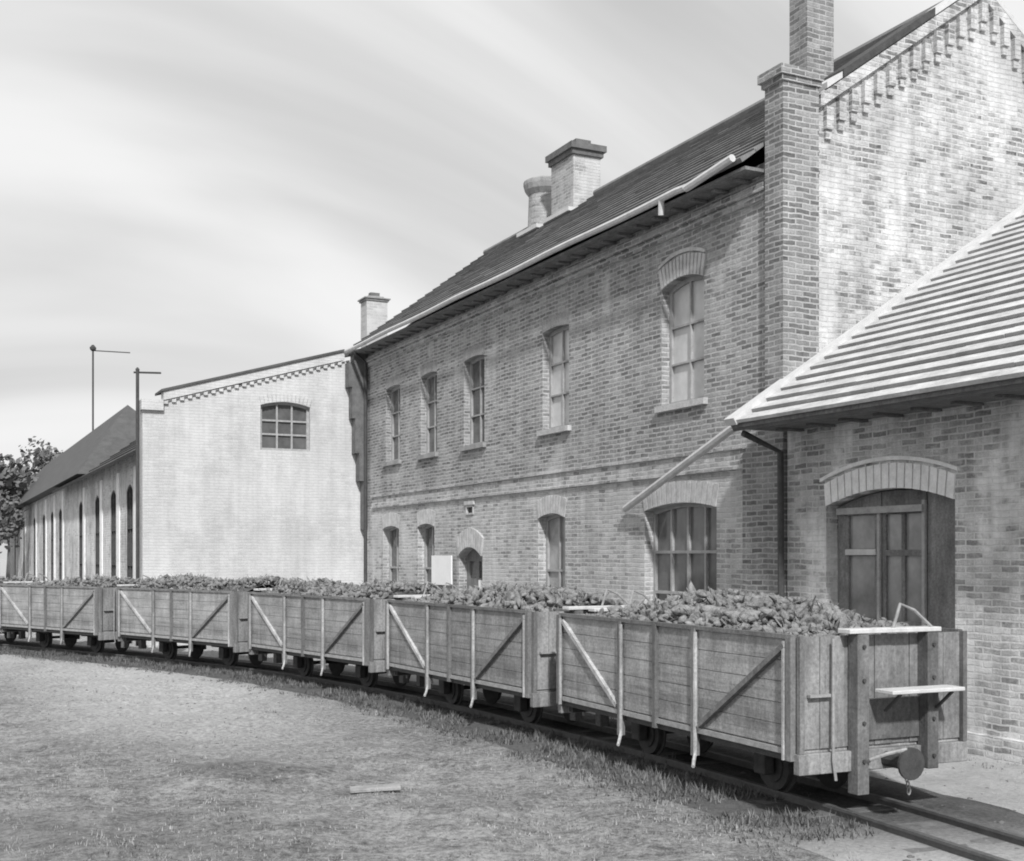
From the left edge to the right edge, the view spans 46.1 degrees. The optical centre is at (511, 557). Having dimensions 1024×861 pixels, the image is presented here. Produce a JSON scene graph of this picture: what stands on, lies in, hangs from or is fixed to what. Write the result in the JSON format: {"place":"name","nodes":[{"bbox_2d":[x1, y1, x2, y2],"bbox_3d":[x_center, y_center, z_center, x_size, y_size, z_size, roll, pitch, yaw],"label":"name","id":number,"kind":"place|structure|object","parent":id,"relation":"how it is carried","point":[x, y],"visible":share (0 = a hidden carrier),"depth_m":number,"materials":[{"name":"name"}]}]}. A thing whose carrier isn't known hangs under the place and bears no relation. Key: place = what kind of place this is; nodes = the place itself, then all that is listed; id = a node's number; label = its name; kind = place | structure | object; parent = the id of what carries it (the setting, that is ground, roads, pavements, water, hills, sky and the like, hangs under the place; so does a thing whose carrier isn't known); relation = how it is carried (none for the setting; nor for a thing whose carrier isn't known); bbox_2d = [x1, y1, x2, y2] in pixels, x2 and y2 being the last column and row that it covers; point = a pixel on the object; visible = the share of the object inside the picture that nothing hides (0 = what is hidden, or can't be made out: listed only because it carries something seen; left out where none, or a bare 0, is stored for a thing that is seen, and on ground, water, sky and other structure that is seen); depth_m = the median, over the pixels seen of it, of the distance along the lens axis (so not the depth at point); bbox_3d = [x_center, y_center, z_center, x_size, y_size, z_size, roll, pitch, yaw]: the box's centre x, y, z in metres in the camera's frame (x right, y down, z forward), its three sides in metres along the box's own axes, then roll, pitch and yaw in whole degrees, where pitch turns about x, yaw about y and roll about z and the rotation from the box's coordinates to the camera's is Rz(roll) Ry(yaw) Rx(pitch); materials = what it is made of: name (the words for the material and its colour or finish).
{"place":"outdoors","nodes":[
{"label":"outdoors","id":0,"kind":"place"},
{"bbox_2d":[0,559,1023,860],"bbox_3d":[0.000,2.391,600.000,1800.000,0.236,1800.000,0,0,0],"label":"ground","id":1,"kind":"structure","parent":0,"point":[330,729],"depth_m":12.71,"materials":[{"name":"plant"}]},
{"bbox_2d":[6,470,19,577],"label":"broadleaf tree","id":2,"kind":"object","parent":1,"relation":"on","point":[8,563],"depth_m":96.73,"materials":[{"name":"grey plant"}]},
{"bbox_2d":[0,489,26,553],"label":"broadleaf tree","id":3,"kind":"object","parent":1,"relation":"on","point":[15,523],"visible":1,"depth_m":71.11,"materials":[{"name":"grey plant"}]},
{"bbox_2d":[0,453,38,542],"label":"broadleaf tree","id":4,"kind":"object","parent":1,"relation":"on","point":[10,480],"visible":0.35,"depth_m":78.90,"materials":[{"name":"grey plant"}]},
{"bbox_2d":[7,436,62,481],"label":"broadleaf tree","id":5,"kind":"object","parent":1,"relation":"on","point":[43,458],"visible":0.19,"depth_m":98.27,"materials":[{"name":"grey plant"}]},
{"bbox_2d":[10,405,135,580],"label":"tall workshop","id":6,"kind":"structure","parent":1,"relation":"on","point":[41,548],"depth_m":60.83,"materials":[{"name":"brick"}]},
{"bbox_2d":[15,536,15,574],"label":"window","id":7,"kind":"structure","parent":6,"relation":"in","point":[15,536],"depth_m":84.33,"materials":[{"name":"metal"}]},
{"bbox_2d":[23,522,24,578],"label":"window","id":8,"kind":"structure","parent":6,"relation":"in","point":[24,522],"depth_m":77.16,"materials":[{"name":"metal"}]},
{"bbox_2d":[34,518,34,578],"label":"window","id":9,"kind":"structure","parent":6,"relation":"in","point":[34,518],"depth_m":70.57,"materials":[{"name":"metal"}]},
{"bbox_2d":[43,515,44,580],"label":"window","id":10,"kind":"structure","parent":6,"relation":"in","point":[44,515],"depth_m":64.76,"materials":[{"name":"glass"}]},
{"bbox_2d":[51,512,52,580],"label":"window","id":11,"kind":"structure","parent":6,"relation":"in","point":[52,512],"depth_m":60.55,"materials":[{"name":"glass"}]},
{"bbox_2d":[59,509,61,580],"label":"window","id":12,"kind":"structure","parent":6,"relation":"in","point":[60,512],"depth_m":57.51,"materials":[{"name":"glass"}]},
{"bbox_2d":[90,345,129,430],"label":"wire mast","id":13,"kind":"object","parent":1,"relation":"on","point":[92,348],"visible":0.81,"depth_m":67.19,"materials":[{"name":"metal"}]},
{"bbox_2d":[52,384,239,582],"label":"workshop","id":14,"kind":"structure","parent":1,"relation":"on","point":[100,518],"depth_m":43.46,"materials":[{"name":"brick"}]},
{"bbox_2d":[79,502,82,580],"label":"window","id":15,"kind":"structure","parent":14,"relation":"in","point":[80,506],"depth_m":49.67,"materials":[{"name":"glass"}]},
{"bbox_2d":[95,496,98,574],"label":"window","id":16,"kind":"structure","parent":14,"relation":"in","point":[97,498],"depth_m":45.03,"materials":[{"name":"glass"}]},
{"bbox_2d":[111,490,115,576],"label":"window","id":17,"kind":"structure","parent":14,"relation":"in","point":[113,497],"depth_m":41.65,"materials":[{"name":"glass"}]},
{"bbox_2d":[127,485,132,578],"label":"window","id":18,"kind":"structure","parent":14,"relation":"in","point":[129,491],"depth_m":38.01,"materials":[{"name":"glass"}]},
{"bbox_2d":[134,367,160,645],"bbox_3d":[-9.890,-1.365,32.638,0.722,7.530,0.112,0,0,-26],"label":"wire post","id":19,"kind":"object","parent":1,"relation":"on","point":[137,371],"visible":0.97,"depth_m":32.48,"materials":[{"name":"metal"}]},
{"bbox_2d":[137,292,390,647],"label":"whitewashed wing","id":20,"kind":"structure","parent":1,"relation":"on","point":[255,476],"depth_m":33.74,"materials":[{"name":"white paint"}]},
{"bbox_2d":[261,402,308,451],"bbox_3d":[-6.489,-3.710,34.257,1.430,1.380,0.070,0,0,-26],"label":"window","id":21,"kind":"structure","parent":20,"relation":"in","point":[284,426],"depth_m":34.27,"materials":[{"name":"grey wood"}]},
{"bbox_2d":[350,783,400,792],"bbox_3d":[-1.421,2.400,12.499,0.520,0.036,0.180,-2,2,-9],"label":"wooden board","id":22,"kind":"object","parent":1,"relation":"on","point":[372,788],"visible":1,"depth_m":12.44,"materials":[{"name":"grey wood"}]},
{"bbox_2d":[0,645,878,849],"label":"weeds","id":23,"kind":"object","parent":1,"relation":"on","point":[800,820],"visible":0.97,"depth_m":14.78,"materials":[{"name":"grey plant"}]},
{"bbox_2d":[431,555,452,589],"bbox_3d":[-1.699,1.180,29.557,0.090,2.440,1.250,0,0,-26],"label":"notice board","id":24,"kind":"object","parent":1,"relation":"on","point":[441,570],"visible":0.48,"depth_m":29.52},
{"bbox_2d":[0,639,1023,860],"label":"track bed","id":25,"kind":"object","parent":1,"relation":"on","point":[884,842],"visible":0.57,"depth_m":12.07,"materials":[{"name":"grey gravel"}]},
{"bbox_2d":[0,640,1023,860],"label":"railway track","id":26,"kind":"structure","parent":25,"relation":"on","point":[993,834],"depth_m":13.42,"materials":[{"name":"metal"}]},
{"bbox_2d":[0,573,41,642],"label":"rail wagon","id":27,"kind":"object","parent":26,"relation":"on","point":[10,637],"visible":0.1,"depth_m":31.91,"materials":[{"name":"wood"}]},
{"bbox_2d":[0,574,39,583],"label":"beet load","id":28,"kind":"object","parent":27,"relation":"in","point":[7,579],"visible":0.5,"depth_m":32.12,"materials":[{"name":"food"}]},
{"bbox_2d":[0,573,150,652],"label":"rail wagon","id":29,"kind":"object","parent":26,"relation":"on","point":[70,615],"visible":0.72,"depth_m":28.94,"materials":[{"name":"wood"}]},
{"bbox_2d":[15,572,145,588],"bbox_3d":[-10.669,0.641,29.964,4.595,0.545,1.853,0,0,40],"label":"beet load","id":30,"kind":"object","parent":29,"relation":"in","point":[98,580],"visible":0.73,"depth_m":29.11,"materials":[{"name":"food"}]},
{"bbox_2d":[117,575,287,665],"bbox_3d":[-6.599,1.371,26.489,5.400,1.918,2.244,0,0,43],"label":"rail wagon","id":31,"kind":"object","parent":26,"relation":"on","point":[196,621],"visible":0.61,"depth_m":25.55,"materials":[{"name":"wood"}]},
{"bbox_2d":[131,572,290,592],"bbox_3d":[-6.600,0.618,26.495,4.490,0.562,1.859,0,0,44],"label":"beet load","id":32,"kind":"object","parent":31,"relation":"in","point":[186,581],"visible":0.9,"depth_m":25.93,"materials":[{"name":"food"}]},
{"bbox_2d":[248,578,441,686],"bbox_3d":[-2.987,1.371,22.422,2.244,1.918,5.400,0,0,-37],"label":"rail wagon","id":33,"kind":"object","parent":26,"relation":"on","point":[336,634],"visible":0.55,"depth_m":21.42,"materials":[{"name":"wood"}]},
{"bbox_2d":[258,577,437,600],"bbox_3d":[-2.994,0.633,22.418,1.901,0.544,4.480,0,0,-37],"label":"beet load","id":34,"kind":"object","parent":33,"relation":"in","point":[325,586],"visible":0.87,"depth_m":21.48,"materials":[{"name":"food"}]},
{"bbox_2d":[385,582,628,723],"bbox_3d":[-0.029,1.371,17.883,2.244,1.918,5.400,0,0,-29],"label":"rail wagon","id":35,"kind":"object","parent":26,"relation":"on","point":[493,654],"visible":0.62,"depth_m":16.70,"materials":[{"name":"wood"}]},
{"bbox_2d":[404,580,644,612],"bbox_3d":[-0.035,0.616,17.879,1.879,0.557,4.555,0,0,-29],"label":"beet load","id":36,"kind":"object","parent":35,"relation":"in","point":[536,597],"visible":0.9,"depth_m":16.67,"materials":[{"name":"beet roots"}]},
{"bbox_2d":[556,590,966,795],"bbox_3d":[2.430,1.371,13.097,2.244,1.918,5.400,0,0,-24],"label":"rail wagon","id":37,"kind":"object","parent":26,"relation":"on","point":[854,706],"visible":0.94,"depth_m":11.22,"materials":[{"name":"wood"}]},
{"bbox_2d":[585,581,917,638],"bbox_3d":[2.444,0.602,13.075,1.880,0.635,4.607,0,0,-24],"label":"beet load","id":38,"kind":"object","parent":37,"relation":"in","point":[740,609],"visible":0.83,"depth_m":12.16,"materials":[{"name":"food"}]},
{"bbox_2d":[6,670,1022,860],"bbox_3d":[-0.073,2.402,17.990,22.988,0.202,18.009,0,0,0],"label":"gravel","id":39,"kind":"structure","parent":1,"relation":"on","point":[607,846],"depth_m":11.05,"materials":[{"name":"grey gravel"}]},
{"bbox_2d":[344,0,1023,604],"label":"brick building","id":40,"kind":"structure","parent":1,"relation":"on","point":[564,378],"depth_m":21.01,"materials":[{"name":"grey brick"}]},
{"bbox_2d":[382,386,401,466],"bbox_3d":[-3.199,-3.610,33.008,0.320,2.180,1.310,0,0,-26],"label":"window","id":41,"kind":"structure","parent":40,"relation":"in","point":[395,393],"depth_m":33.33,"materials":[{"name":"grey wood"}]},
{"bbox_2d":[389,527,398,582],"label":"window","id":42,"kind":"structure","parent":40,"relation":"in","point":[394,531],"depth_m":33.53,"materials":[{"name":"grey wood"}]},
{"bbox_2d":[416,373,438,459],"bbox_3d":[-2.058,-3.610,30.683,0.320,2.180,1.290,0,0,-26],"label":"window","id":43,"kind":"structure","parent":40,"relation":"in","point":[432,452],"depth_m":30.99,"materials":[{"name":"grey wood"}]},
{"bbox_2d":[424,524,433,590],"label":"window","id":44,"kind":"structure","parent":40,"relation":"in","point":[429,529],"depth_m":31.28,"materials":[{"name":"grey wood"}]},
{"bbox_2d":[459,356,485,451],"bbox_3d":[-0.825,-3.610,28.176,0.320,2.180,1.360,0,0,-26],"label":"window","id":45,"kind":"structure","parent":40,"relation":"in","point":[477,365],"depth_m":28.48,"materials":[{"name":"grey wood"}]},
{"bbox_2d":[467,549,481,589],"bbox_3d":[-0.782,0.955,28.406,0.090,2.390,1.340,0,0,-26],"label":"door","id":46,"kind":"structure","parent":40,"relation":"in","point":[474,560],"depth_m":28.66,"materials":[{"name":"grey wood"}]},
{"bbox_2d":[536,326,570,435],"bbox_3d":[0.949,-3.610,24.557,0.320,2.180,1.340,0,0,-26],"label":"window","id":47,"kind":"structure","parent":40,"relation":"in","point":[558,339],"depth_m":24.79,"materials":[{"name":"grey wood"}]},
{"bbox_2d":[546,514,564,587],"bbox_3d":[1.005,0.250,24.774,0.070,2.300,1.180,0,0,-26],"label":"window","id":48,"kind":"structure","parent":40,"relation":"in","point":[555,524],"depth_m":25.02,"materials":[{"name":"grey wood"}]},
{"bbox_2d":[654,275,707,412],"bbox_3d":[2.956,-3.645,20.468,0.320,2.250,1.470,0,0,-26],"label":"window","id":49,"kind":"structure","parent":40,"relation":"in","point":[686,299],"depth_m":20.67,"materials":[{"name":"grey wood"}]},
{"bbox_2d":[653,503,716,600],"bbox_3d":[3.043,0.235,20.622,0.070,2.330,2.170,0,0,-26],"label":"window","id":50,"kind":"structure","parent":40,"relation":"in","point":[684,534],"depth_m":20.79,"materials":[{"name":"grey wood"}]},
{"bbox_2d":[622,203,1023,764],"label":"brick shed","id":51,"kind":"structure","parent":1,"relation":"on","point":[918,385],"depth_m":15.78,"materials":[{"name":"brick"},{"name":"wood"},{"name":"slate"}]},
{"bbox_2d":[838,492,881,621],"bbox_3d":[4.857,0.657,16.799,0.100,3.086,0.870,0,0,-26],"label":"door leaf","id":52,"kind":"structure","parent":51,"relation":"in","point":[859,535],"depth_m":16.80,"materials":[{"name":"grey wood"}]},
{"bbox_2d":[882,490,927,625],"bbox_3d":[5.232,0.650,16.038,0.100,3.100,0.810,0,0,-26],"label":"door leaf","id":53,"kind":"structure","parent":51,"relation":"in","point":[904,534],"depth_m":16.03,"materials":[{"name":"grey wood"}]},
{"bbox_2d":[928,491,954,628],"bbox_3d":[5.589,0.669,15.399,0.060,3.062,0.650,0,0,-26],"label":"door leaf","id":54,"kind":"structure","parent":51,"relation":"in","point":[941,509],"depth_m":15.47,"materials":[{"name":"wood"}]},
{"bbox_2d":[0,0,1023,558],"label":"sky","id":55,"kind":"structure","parent":0,"point":[196,190],"materials":[{"name":"white"}]}
]}

